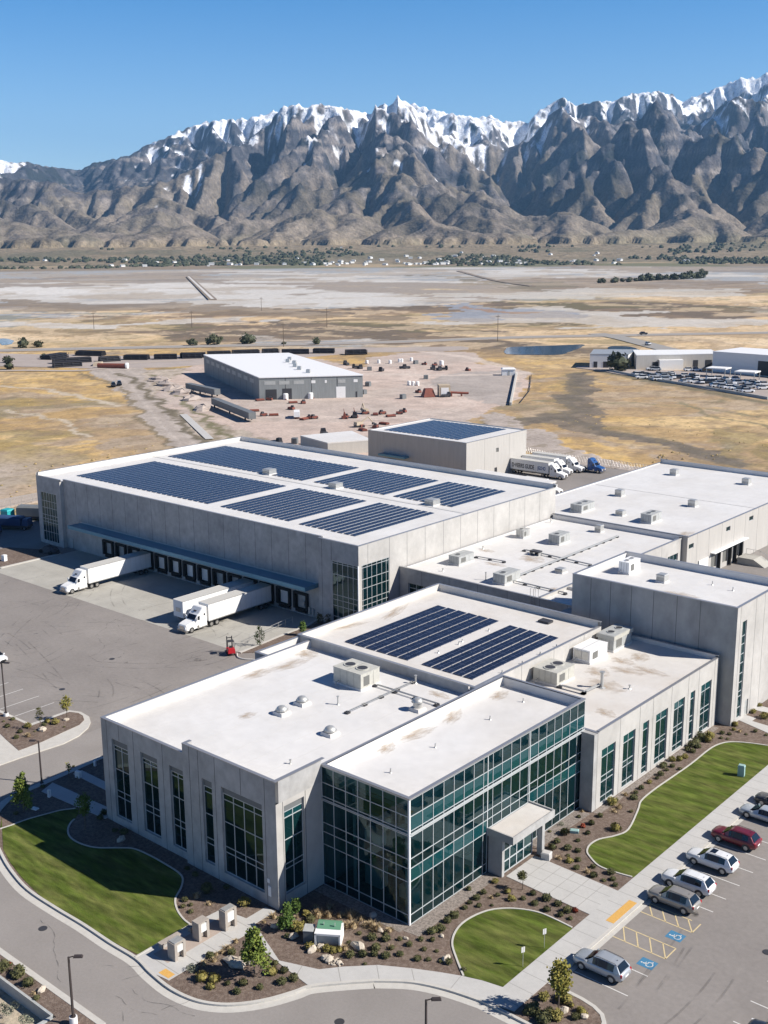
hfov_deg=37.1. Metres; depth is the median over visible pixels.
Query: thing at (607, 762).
window
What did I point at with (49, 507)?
corner window
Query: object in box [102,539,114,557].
dock door
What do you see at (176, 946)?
information pillar
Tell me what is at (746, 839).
parked car
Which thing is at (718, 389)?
boundary wall
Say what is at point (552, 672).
rooftop air unit
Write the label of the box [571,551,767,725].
concrete hall
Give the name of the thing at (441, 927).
shrub
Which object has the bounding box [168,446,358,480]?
solar array
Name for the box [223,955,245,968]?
boulder
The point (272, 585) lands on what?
dock door
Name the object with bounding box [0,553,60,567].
pavement
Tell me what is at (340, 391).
hangar door
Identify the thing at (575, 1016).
shrub
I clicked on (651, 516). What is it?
rooftop air unit
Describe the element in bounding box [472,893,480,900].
shrub
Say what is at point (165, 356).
pipe stack
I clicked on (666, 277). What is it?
distant tree
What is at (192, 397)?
gravel heap
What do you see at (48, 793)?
utility pedestal
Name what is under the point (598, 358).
industrial hall
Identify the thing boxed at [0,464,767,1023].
asphalt pavement
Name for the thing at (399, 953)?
shrub
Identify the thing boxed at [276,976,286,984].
shrub
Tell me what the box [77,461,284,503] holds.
solar array
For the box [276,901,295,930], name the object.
columnar tree
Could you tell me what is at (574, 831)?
valve box
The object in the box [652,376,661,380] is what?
distant car
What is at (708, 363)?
door
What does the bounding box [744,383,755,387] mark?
distant car
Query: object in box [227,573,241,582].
dock door
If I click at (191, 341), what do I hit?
distant bush
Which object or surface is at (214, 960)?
shrub
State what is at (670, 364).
industrial shed
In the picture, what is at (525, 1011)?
shrub
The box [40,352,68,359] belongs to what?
pipe stack
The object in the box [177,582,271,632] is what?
semi truck
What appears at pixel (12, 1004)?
shrub
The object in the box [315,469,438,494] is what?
solar array
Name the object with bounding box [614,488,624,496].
roof vent
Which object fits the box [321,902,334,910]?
shrub
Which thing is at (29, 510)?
covered truck
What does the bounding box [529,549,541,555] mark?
satellite rack
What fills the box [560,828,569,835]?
shrub
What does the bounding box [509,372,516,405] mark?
retaining wall
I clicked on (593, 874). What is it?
shrub
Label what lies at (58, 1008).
planting bed
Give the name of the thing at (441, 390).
crushing plant
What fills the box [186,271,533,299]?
causeway
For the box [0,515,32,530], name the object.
covered truck
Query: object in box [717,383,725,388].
distant car
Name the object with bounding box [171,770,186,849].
window
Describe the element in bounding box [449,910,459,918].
shrub
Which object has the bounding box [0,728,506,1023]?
road
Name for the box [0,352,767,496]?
scrub
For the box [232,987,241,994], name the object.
shrub
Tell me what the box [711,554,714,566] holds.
dock door
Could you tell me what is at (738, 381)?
distant car
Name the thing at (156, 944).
lawn edging
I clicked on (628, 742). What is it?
window
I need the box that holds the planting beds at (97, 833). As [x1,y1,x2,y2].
[0,699,767,1023]
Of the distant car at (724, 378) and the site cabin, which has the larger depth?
the site cabin
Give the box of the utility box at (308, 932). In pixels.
[303,923,315,942]
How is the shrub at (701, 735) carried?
on the planting beds at (97, 833)
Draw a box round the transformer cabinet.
[314,919,343,945]
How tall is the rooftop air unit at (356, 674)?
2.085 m
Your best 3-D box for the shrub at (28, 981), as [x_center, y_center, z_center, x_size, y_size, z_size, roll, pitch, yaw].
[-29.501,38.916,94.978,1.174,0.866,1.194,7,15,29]
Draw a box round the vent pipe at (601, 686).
[598,671,605,688]
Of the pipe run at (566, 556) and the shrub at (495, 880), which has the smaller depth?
the shrub at (495, 880)
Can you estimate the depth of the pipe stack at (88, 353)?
623.47 m
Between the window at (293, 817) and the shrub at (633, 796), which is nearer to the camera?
the window at (293, 817)
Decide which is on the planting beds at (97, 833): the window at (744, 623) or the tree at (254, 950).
the tree at (254, 950)
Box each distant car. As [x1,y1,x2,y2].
[635,374,647,378]
[648,373,659,376]
[650,366,661,370]
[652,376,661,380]
[661,376,672,379]
[678,378,686,382]
[683,367,691,370]
[688,378,698,382]
[691,367,701,370]
[698,379,704,383]
[704,379,715,383]
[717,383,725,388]
[721,376,729,380]
[722,384,733,388]
[730,376,740,379]
[733,379,744,383]
[740,387,754,392]
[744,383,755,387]
[752,381,760,385]
[756,384,767,389]
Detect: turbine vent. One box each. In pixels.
[272,705,291,717]
[293,695,311,707]
[320,725,339,738]
[408,697,426,713]
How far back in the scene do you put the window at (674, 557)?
201.17 m
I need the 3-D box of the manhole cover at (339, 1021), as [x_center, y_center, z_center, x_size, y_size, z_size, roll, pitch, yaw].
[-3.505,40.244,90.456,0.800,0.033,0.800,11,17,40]
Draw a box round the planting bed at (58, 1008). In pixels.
[0,955,94,1023]
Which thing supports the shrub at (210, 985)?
on the planting beds at (97, 833)
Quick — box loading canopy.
[472,469,555,483]
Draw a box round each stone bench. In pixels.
[158,931,181,949]
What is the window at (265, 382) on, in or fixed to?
in the grey hangar
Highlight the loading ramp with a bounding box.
[737,548,767,567]
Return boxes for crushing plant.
[421,384,468,396]
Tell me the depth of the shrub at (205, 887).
108.20 m
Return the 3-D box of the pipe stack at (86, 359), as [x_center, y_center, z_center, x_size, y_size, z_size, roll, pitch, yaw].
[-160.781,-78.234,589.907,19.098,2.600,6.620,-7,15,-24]
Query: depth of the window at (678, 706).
136.92 m
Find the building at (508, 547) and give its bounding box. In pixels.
[399,514,681,610]
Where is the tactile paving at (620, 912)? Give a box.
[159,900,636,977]
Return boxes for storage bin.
[0,508,14,514]
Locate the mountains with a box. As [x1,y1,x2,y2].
[0,72,767,266]
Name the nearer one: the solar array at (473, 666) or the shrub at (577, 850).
the shrub at (577, 850)
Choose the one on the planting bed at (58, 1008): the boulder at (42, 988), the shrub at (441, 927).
the boulder at (42, 988)
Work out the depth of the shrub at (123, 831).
119.03 m
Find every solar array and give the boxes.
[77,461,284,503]
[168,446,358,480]
[221,488,364,520]
[300,502,432,535]
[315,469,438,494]
[345,605,497,660]
[385,420,504,439]
[393,482,504,506]
[422,625,557,679]
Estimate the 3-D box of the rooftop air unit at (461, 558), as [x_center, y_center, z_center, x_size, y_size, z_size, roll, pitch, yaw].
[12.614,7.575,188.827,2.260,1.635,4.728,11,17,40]
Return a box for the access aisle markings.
[613,904,700,958]
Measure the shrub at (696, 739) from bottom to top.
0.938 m
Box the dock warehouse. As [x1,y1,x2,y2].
[36,436,555,621]
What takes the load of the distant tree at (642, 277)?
on the ground at (50, 307)
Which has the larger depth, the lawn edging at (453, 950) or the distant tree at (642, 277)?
the distant tree at (642, 277)
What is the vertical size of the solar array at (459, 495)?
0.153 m
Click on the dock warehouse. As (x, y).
(334, 575)
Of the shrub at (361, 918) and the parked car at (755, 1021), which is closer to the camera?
the parked car at (755, 1021)
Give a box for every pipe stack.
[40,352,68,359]
[52,356,91,361]
[52,360,81,367]
[75,350,105,355]
[98,355,120,361]
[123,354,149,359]
[154,354,176,359]
[180,352,204,357]
[182,353,201,358]
[207,350,230,353]
[231,349,259,353]
[262,348,278,352]
[282,349,308,353]
[313,348,334,352]
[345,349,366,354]
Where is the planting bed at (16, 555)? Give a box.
[0,547,53,566]
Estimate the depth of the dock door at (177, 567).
209.95 m
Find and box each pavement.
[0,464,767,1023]
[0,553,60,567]
[41,706,767,1010]
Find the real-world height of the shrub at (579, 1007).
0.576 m
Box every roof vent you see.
[262,467,276,474]
[328,481,343,488]
[424,497,440,506]
[554,567,567,573]
[594,524,603,532]
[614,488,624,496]
[615,509,626,516]
[655,572,668,583]
[669,468,678,475]
[687,499,698,507]
[741,477,751,484]
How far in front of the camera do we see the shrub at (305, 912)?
104.31 m
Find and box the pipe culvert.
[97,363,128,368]
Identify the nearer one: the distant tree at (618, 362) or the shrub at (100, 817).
the shrub at (100, 817)
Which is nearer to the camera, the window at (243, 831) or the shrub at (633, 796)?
the window at (243, 831)
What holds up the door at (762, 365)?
in the industrial hall at (739, 358)
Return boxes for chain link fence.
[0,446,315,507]
[526,447,644,469]
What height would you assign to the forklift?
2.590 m
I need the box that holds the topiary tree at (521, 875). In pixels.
[517,870,526,889]
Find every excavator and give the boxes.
[353,416,374,427]
[360,403,368,413]
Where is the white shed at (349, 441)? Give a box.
[300,431,367,452]
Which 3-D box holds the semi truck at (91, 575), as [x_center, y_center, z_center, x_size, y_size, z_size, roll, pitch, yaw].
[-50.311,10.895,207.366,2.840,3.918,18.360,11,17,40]
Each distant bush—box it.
[2,355,14,362]
[3,361,13,369]
[17,337,28,347]
[32,340,42,346]
[186,338,197,345]
[204,333,222,344]
[239,332,255,343]
[312,337,320,343]
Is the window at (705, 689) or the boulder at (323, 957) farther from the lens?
the window at (705, 689)
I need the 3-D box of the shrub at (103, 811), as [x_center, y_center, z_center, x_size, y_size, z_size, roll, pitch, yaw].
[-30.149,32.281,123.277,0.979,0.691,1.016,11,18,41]
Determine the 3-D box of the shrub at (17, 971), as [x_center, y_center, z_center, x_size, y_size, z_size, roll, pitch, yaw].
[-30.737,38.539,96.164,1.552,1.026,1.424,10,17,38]
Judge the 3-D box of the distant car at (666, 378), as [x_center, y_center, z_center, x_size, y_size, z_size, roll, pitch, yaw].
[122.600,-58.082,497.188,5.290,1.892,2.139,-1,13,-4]
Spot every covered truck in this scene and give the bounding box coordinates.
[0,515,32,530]
[16,504,38,518]
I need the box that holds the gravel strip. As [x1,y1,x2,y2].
[315,726,717,936]
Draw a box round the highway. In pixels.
[0,332,767,350]
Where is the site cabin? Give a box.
[501,367,514,375]
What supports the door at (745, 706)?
in the concrete hall
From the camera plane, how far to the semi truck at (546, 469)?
297.53 m
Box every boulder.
[37,985,45,993]
[38,726,46,731]
[117,835,124,842]
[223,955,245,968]
[270,923,277,928]
[288,932,298,939]
[307,944,316,953]
[321,954,327,960]
[325,954,332,962]
[350,941,364,950]
[369,911,376,917]
[442,954,449,961]
[560,1006,568,1013]
[581,1013,588,1019]
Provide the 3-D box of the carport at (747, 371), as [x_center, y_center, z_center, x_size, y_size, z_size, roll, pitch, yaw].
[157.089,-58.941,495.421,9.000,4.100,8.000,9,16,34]
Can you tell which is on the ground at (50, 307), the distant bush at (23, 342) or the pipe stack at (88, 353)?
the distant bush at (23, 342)
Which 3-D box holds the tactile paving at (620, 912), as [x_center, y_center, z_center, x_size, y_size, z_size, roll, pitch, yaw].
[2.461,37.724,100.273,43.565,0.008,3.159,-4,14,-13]
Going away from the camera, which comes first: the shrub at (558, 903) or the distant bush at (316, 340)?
the shrub at (558, 903)
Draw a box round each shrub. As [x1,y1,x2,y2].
[0,959,12,972]
[2,1004,14,1016]
[9,963,25,978]
[10,1002,19,1010]
[18,1015,29,1023]
[22,722,31,727]
[22,976,35,987]
[33,994,39,1000]
[51,718,59,724]
[96,814,103,819]
[100,809,106,814]
[119,828,128,834]
[181,896,188,901]
[186,962,198,972]
[191,892,201,898]
[192,871,198,876]
[194,970,207,981]
[197,958,208,966]
[200,882,213,893]
[205,951,214,958]
[205,981,215,990]
[208,972,220,983]
[209,956,220,962]
[222,943,234,950]
[223,884,229,888]
[227,947,235,955]
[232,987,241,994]
[237,896,250,907]
[238,977,248,985]
[256,983,263,989]
[265,965,277,976]
[266,911,278,918]
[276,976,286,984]
[280,966,288,973]
[288,972,298,981]
[289,897,301,913]
[291,920,304,932]
[301,909,310,915]
[304,941,313,948]
[305,913,315,923]
[310,905,331,918]
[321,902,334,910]
[322,909,335,919]
[322,944,331,952]
[330,946,336,953]
[334,910,345,917]
[336,945,342,952]
[338,943,348,950]
[343,908,357,920]
[343,920,351,929]
[345,919,360,928]
[345,949,355,958]
[356,914,366,921]
[358,949,367,957]
[361,921,368,927]
[363,919,381,928]
[366,932,377,940]
[370,921,386,933]
[370,949,377,956]
[371,942,380,950]
[381,934,390,941]
[381,950,390,958]
[383,926,393,932]
[396,950,403,955]
[406,940,412,946]
[413,955,421,961]
[426,926,437,934]
[436,923,445,932]
[443,916,451,923]
[445,956,452,964]
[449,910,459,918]
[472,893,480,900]
[491,878,499,883]
[504,887,511,893]
[507,894,516,901]
[522,1008,529,1015]
[524,1000,540,1015]
[530,889,536,895]
[531,899,538,905]
[535,1011,551,1023]
[538,990,549,1001]
[541,892,551,901]
[543,905,550,911]
[543,1006,553,1012]
[548,843,556,849]
[549,1007,563,1022]
[554,838,560,843]
[554,899,561,906]
[558,993,573,1004]
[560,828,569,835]
[562,904,571,913]
[563,844,571,850]
[565,857,573,863]
[570,1011,580,1020]
[572,907,577,912]
[573,864,579,869]
[574,847,580,852]
[575,1006,584,1011]
[578,1008,587,1013]
[589,871,597,877]
[606,796,618,805]
[607,868,615,874]
[610,822,621,831]
[630,793,637,799]
[659,762,667,768]
[668,756,675,761]
[676,755,682,760]
[687,740,696,746]
[692,737,700,743]
[697,731,705,740]
[703,735,711,742]
[705,730,714,737]
[759,711,767,718]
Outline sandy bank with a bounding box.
[0,989,41,1023]
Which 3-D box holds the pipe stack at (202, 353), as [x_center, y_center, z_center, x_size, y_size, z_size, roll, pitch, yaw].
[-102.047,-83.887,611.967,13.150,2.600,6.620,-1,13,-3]
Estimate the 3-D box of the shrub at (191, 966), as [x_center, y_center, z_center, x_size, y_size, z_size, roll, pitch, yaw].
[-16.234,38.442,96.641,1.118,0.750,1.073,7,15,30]
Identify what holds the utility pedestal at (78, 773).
on the planting beds at (97, 833)
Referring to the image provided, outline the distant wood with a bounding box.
[0,241,767,268]
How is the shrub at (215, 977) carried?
on the planting beds at (97, 833)
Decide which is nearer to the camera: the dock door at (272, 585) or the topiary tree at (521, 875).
the topiary tree at (521, 875)
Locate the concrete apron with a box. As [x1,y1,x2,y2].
[0,550,316,651]
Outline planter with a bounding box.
[540,849,551,860]
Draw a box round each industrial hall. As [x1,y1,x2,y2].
[590,349,637,367]
[633,349,712,369]
[712,347,767,376]
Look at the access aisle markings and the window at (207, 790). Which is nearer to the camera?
the access aisle markings
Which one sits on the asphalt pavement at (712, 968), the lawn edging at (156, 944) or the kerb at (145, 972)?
the kerb at (145, 972)
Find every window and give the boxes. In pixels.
[41,491,58,542]
[114,745,131,821]
[142,757,160,836]
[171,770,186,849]
[204,785,214,863]
[223,793,264,890]
[264,381,274,384]
[279,381,288,384]
[284,803,303,892]
[294,380,303,383]
[332,561,357,620]
[362,557,388,609]
[409,583,424,592]
[600,743,613,802]
[621,730,633,787]
[641,721,647,773]
[654,709,666,764]
[668,553,676,559]
[672,698,683,751]
[688,691,693,739]
[699,680,710,732]
[736,621,745,717]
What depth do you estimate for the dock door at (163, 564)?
212.58 m
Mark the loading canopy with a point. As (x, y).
(516, 476)
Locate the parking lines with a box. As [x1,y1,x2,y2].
[0,683,767,1023]
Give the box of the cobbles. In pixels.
[328,956,343,966]
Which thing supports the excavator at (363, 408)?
on the ground at (50, 307)
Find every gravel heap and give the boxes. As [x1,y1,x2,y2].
[148,375,171,381]
[156,380,177,386]
[162,384,182,391]
[169,388,195,394]
[181,393,201,400]
[193,403,214,410]
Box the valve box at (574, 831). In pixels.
[570,828,578,833]
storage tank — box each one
[283,393,287,399]
[308,392,313,398]
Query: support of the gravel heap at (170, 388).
on the ground at (50, 307)
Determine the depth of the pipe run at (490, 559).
190.10 m
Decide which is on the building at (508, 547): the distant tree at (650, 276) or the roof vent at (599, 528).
the roof vent at (599, 528)
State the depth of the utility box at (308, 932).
100.33 m
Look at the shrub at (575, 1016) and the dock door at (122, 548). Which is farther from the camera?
the dock door at (122, 548)
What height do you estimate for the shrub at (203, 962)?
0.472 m
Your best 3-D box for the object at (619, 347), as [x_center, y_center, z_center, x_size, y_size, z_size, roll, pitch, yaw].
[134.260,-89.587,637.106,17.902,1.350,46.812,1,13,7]
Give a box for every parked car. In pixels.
[0,652,7,662]
[573,948,631,983]
[647,884,701,914]
[661,868,716,897]
[686,847,739,874]
[710,825,761,851]
[739,803,767,821]
[748,1018,767,1023]
[754,791,767,804]
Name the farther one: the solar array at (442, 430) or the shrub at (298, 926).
the solar array at (442, 430)
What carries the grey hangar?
on the ground at (50, 307)
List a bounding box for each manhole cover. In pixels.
[38,926,47,930]
[335,1018,344,1023]
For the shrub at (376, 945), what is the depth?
99.25 m
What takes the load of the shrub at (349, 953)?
on the planting beds at (97, 833)
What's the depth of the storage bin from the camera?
254.90 m
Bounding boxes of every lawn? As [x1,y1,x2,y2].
[0,809,188,953]
[453,909,571,986]
[588,742,767,876]
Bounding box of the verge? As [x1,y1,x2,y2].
[242,621,325,652]
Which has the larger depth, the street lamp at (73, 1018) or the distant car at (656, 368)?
the distant car at (656, 368)
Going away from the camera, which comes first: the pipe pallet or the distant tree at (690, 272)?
the pipe pallet
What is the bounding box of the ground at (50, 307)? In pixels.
[0,262,767,508]
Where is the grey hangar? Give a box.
[203,353,362,399]
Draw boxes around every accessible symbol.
[636,957,657,969]
[665,930,685,941]
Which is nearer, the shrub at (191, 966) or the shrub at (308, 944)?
the shrub at (191, 966)
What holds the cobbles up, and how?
on the planting beds at (97, 833)
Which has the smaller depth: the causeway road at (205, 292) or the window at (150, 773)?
the window at (150, 773)
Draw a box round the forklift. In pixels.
[226,636,235,655]
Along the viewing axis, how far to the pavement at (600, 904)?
103.93 m
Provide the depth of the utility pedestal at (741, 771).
130.72 m
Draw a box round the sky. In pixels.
[0,0,767,169]
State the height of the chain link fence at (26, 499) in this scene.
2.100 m
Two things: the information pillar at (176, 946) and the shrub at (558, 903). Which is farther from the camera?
the shrub at (558, 903)
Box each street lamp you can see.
[1,662,9,716]
[28,739,43,783]
[67,954,82,1023]
[425,997,441,1023]
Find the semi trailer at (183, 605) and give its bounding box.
[173,578,253,618]
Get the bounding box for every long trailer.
[185,383,219,396]
[211,398,255,419]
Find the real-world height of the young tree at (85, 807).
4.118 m
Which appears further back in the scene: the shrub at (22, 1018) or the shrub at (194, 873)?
the shrub at (194, 873)
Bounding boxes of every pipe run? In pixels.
[344,681,414,714]
[372,684,439,706]
[474,556,505,562]
[513,580,566,594]
[520,535,618,574]
[522,549,591,565]
[556,683,599,694]
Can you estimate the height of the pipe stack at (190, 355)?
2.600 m
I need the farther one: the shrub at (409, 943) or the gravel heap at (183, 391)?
the gravel heap at (183, 391)
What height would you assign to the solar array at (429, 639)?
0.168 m
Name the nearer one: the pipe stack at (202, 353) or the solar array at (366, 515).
the solar array at (366, 515)
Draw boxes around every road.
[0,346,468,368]
[0,359,191,370]
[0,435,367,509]
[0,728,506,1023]
[188,276,213,298]
[592,333,680,349]
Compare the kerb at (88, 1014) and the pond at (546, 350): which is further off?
the pond at (546, 350)
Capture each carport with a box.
[706,366,731,375]
[734,370,760,379]
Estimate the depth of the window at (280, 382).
445.67 m
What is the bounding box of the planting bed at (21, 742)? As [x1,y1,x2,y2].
[0,712,83,749]
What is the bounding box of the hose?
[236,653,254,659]
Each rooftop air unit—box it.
[333,658,380,691]
[448,550,474,565]
[492,567,520,585]
[515,527,529,538]
[532,658,574,686]
[548,530,570,545]
[570,499,594,512]
[572,638,607,664]
[596,623,633,652]
[618,556,640,574]
[640,509,661,523]
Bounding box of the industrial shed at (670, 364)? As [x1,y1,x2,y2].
[658,359,683,369]
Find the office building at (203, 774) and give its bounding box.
[100,583,718,925]
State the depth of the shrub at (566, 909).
104.57 m
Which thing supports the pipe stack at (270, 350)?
on the freight train at (27, 360)
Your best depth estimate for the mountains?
5468.52 m
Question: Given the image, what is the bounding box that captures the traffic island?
[0,710,90,765]
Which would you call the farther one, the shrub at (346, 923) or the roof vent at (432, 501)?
the roof vent at (432, 501)
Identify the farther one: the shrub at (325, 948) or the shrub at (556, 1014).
the shrub at (325, 948)
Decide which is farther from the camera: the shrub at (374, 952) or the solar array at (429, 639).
the solar array at (429, 639)
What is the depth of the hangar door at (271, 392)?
445.88 m
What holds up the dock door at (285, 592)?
in the dock warehouse
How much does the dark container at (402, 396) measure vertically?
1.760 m
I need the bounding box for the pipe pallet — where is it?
[379,422,389,424]
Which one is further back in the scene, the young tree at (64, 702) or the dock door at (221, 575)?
the dock door at (221, 575)
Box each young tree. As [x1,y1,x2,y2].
[10,771,32,811]
[34,707,43,726]
[59,695,72,710]
[65,762,70,778]
[74,792,94,828]
[253,625,264,644]
[298,620,305,631]
[546,957,573,1008]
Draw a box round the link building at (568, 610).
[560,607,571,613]
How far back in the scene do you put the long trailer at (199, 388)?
460.88 m
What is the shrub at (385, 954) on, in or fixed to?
on the planting beds at (97, 833)
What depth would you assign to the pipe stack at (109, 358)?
593.40 m
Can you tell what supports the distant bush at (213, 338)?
on the ground at (50, 307)
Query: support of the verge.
on the asphalt pavement at (712, 968)
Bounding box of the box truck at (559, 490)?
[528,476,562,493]
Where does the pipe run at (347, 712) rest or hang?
on the office building at (203, 774)
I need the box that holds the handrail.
[247,617,292,641]
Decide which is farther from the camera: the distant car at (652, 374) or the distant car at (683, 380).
the distant car at (652, 374)
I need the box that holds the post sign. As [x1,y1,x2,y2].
[543,928,545,945]
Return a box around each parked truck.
[270,437,282,442]
[320,428,327,433]
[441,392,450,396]
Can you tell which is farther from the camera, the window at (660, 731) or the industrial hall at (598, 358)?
the industrial hall at (598, 358)
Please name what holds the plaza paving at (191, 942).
on the pavement at (600, 904)
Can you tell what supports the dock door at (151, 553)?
in the dock warehouse
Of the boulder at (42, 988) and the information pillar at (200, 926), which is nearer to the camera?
the boulder at (42, 988)
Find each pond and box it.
[0,338,13,344]
[504,344,584,354]
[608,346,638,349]
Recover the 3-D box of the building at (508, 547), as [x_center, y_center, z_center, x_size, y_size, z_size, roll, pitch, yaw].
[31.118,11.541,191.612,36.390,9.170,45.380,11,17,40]
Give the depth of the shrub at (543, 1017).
89.74 m
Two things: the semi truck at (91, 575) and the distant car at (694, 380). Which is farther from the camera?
the distant car at (694, 380)
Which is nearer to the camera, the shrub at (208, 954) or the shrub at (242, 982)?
the shrub at (242, 982)
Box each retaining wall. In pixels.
[0,975,52,1023]
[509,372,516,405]
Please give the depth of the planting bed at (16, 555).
226.36 m
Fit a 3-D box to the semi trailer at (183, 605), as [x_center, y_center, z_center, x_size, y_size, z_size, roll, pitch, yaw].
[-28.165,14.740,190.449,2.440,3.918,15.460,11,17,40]
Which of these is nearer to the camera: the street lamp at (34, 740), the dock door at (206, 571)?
the street lamp at (34, 740)
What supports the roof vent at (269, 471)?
on the dock warehouse
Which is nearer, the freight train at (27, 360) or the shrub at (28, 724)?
the shrub at (28, 724)
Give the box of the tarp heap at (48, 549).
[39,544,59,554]
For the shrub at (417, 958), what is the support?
on the planting beds at (97, 833)
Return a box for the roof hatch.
[538,618,552,624]
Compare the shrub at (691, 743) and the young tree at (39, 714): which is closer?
the shrub at (691, 743)
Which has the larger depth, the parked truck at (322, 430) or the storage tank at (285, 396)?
the storage tank at (285, 396)
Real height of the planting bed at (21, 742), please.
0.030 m
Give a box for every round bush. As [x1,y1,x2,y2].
[316,612,323,622]
[325,614,331,622]
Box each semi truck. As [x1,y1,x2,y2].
[60,550,150,593]
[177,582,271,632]
[510,457,567,479]
[522,454,572,474]
[532,451,584,472]
[584,457,605,472]
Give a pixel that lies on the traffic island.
(9, 752)
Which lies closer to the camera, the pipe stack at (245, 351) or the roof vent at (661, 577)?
the roof vent at (661, 577)
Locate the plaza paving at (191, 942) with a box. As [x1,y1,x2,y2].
[154,918,230,962]
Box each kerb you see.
[0,756,767,1023]
[0,948,105,1023]
[239,619,317,652]
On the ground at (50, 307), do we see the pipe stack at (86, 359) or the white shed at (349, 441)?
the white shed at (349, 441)
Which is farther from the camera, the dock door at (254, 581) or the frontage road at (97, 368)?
the frontage road at (97, 368)
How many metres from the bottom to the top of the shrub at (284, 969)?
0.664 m
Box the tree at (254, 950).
[239,925,271,976]
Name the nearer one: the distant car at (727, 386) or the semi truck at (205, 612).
the semi truck at (205, 612)
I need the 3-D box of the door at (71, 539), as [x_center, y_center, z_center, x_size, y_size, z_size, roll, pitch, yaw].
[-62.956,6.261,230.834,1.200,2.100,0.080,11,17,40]
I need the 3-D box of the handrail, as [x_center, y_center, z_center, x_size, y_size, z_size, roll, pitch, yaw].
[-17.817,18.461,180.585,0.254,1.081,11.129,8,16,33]
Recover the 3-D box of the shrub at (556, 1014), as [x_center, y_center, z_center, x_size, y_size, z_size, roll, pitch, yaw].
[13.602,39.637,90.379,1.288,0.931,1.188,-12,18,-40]
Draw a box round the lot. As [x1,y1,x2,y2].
[576,366,767,396]
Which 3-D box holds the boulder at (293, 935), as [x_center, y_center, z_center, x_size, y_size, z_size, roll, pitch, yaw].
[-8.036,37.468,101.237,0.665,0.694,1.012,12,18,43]
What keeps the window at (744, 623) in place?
in the concrete hall
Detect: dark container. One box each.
[291,437,297,443]
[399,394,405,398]
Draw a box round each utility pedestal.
[1,554,7,561]
[47,789,50,797]
[75,770,81,778]
[737,763,745,776]
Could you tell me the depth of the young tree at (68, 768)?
131.33 m
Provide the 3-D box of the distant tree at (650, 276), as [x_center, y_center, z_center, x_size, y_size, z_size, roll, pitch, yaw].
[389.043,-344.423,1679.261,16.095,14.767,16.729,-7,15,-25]
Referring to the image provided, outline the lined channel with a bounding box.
[180,414,213,438]
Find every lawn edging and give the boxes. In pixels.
[0,808,74,828]
[67,819,190,923]
[135,926,185,956]
[451,907,572,975]
[586,741,767,877]
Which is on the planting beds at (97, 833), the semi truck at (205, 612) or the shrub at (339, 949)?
the shrub at (339, 949)
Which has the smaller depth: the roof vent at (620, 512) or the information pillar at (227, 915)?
the information pillar at (227, 915)
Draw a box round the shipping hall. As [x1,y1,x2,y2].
[553,459,767,567]
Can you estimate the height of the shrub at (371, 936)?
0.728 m
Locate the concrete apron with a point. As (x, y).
(149, 596)
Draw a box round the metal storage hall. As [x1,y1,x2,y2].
[368,418,526,472]
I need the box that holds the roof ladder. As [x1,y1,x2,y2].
[530,586,538,604]
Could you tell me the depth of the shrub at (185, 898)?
106.83 m
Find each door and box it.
[69,538,73,548]
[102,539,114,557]
[114,542,126,556]
[127,546,139,553]
[142,549,153,568]
[154,553,167,572]
[168,557,181,576]
[182,561,195,580]
[197,564,210,584]
[212,568,225,585]
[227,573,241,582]
[243,577,257,583]
[259,581,274,602]
[266,389,276,399]
[276,585,291,607]
[282,388,291,398]
[293,590,308,612]
[336,386,345,397]
[504,832,532,872]
[693,360,697,366]
[705,360,711,367]
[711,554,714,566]
[722,549,725,561]
[744,700,746,714]
[757,361,767,375]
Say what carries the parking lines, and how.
on the asphalt pavement at (712, 968)
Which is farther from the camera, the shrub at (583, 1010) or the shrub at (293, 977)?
the shrub at (293, 977)
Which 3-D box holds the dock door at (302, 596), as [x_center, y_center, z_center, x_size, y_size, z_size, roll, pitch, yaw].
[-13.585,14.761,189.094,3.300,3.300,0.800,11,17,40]
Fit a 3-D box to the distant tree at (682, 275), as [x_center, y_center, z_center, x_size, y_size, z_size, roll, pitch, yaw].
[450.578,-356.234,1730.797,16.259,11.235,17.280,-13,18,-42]
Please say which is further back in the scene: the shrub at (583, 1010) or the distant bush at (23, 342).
the distant bush at (23, 342)
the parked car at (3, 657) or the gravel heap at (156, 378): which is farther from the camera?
the gravel heap at (156, 378)
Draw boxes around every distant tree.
[606,351,631,370]
[610,278,617,282]
[638,274,645,280]
[645,272,654,280]
[654,273,663,279]
[663,274,670,279]
[669,273,678,279]
[678,272,687,278]
[683,270,695,278]
[694,272,702,278]
[698,268,707,277]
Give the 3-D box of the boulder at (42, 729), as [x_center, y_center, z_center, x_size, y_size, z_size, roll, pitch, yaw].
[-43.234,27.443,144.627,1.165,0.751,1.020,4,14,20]
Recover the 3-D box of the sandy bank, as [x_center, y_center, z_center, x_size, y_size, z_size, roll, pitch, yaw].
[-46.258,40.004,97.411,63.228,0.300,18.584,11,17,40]
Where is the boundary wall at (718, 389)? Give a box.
[609,369,767,399]
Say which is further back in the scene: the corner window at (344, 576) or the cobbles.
the corner window at (344, 576)
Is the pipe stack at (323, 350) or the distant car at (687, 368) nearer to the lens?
the distant car at (687, 368)
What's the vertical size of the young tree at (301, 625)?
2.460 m
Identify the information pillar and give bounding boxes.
[167,935,185,961]
[192,915,209,941]
[219,903,236,931]
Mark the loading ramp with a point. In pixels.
(746, 558)

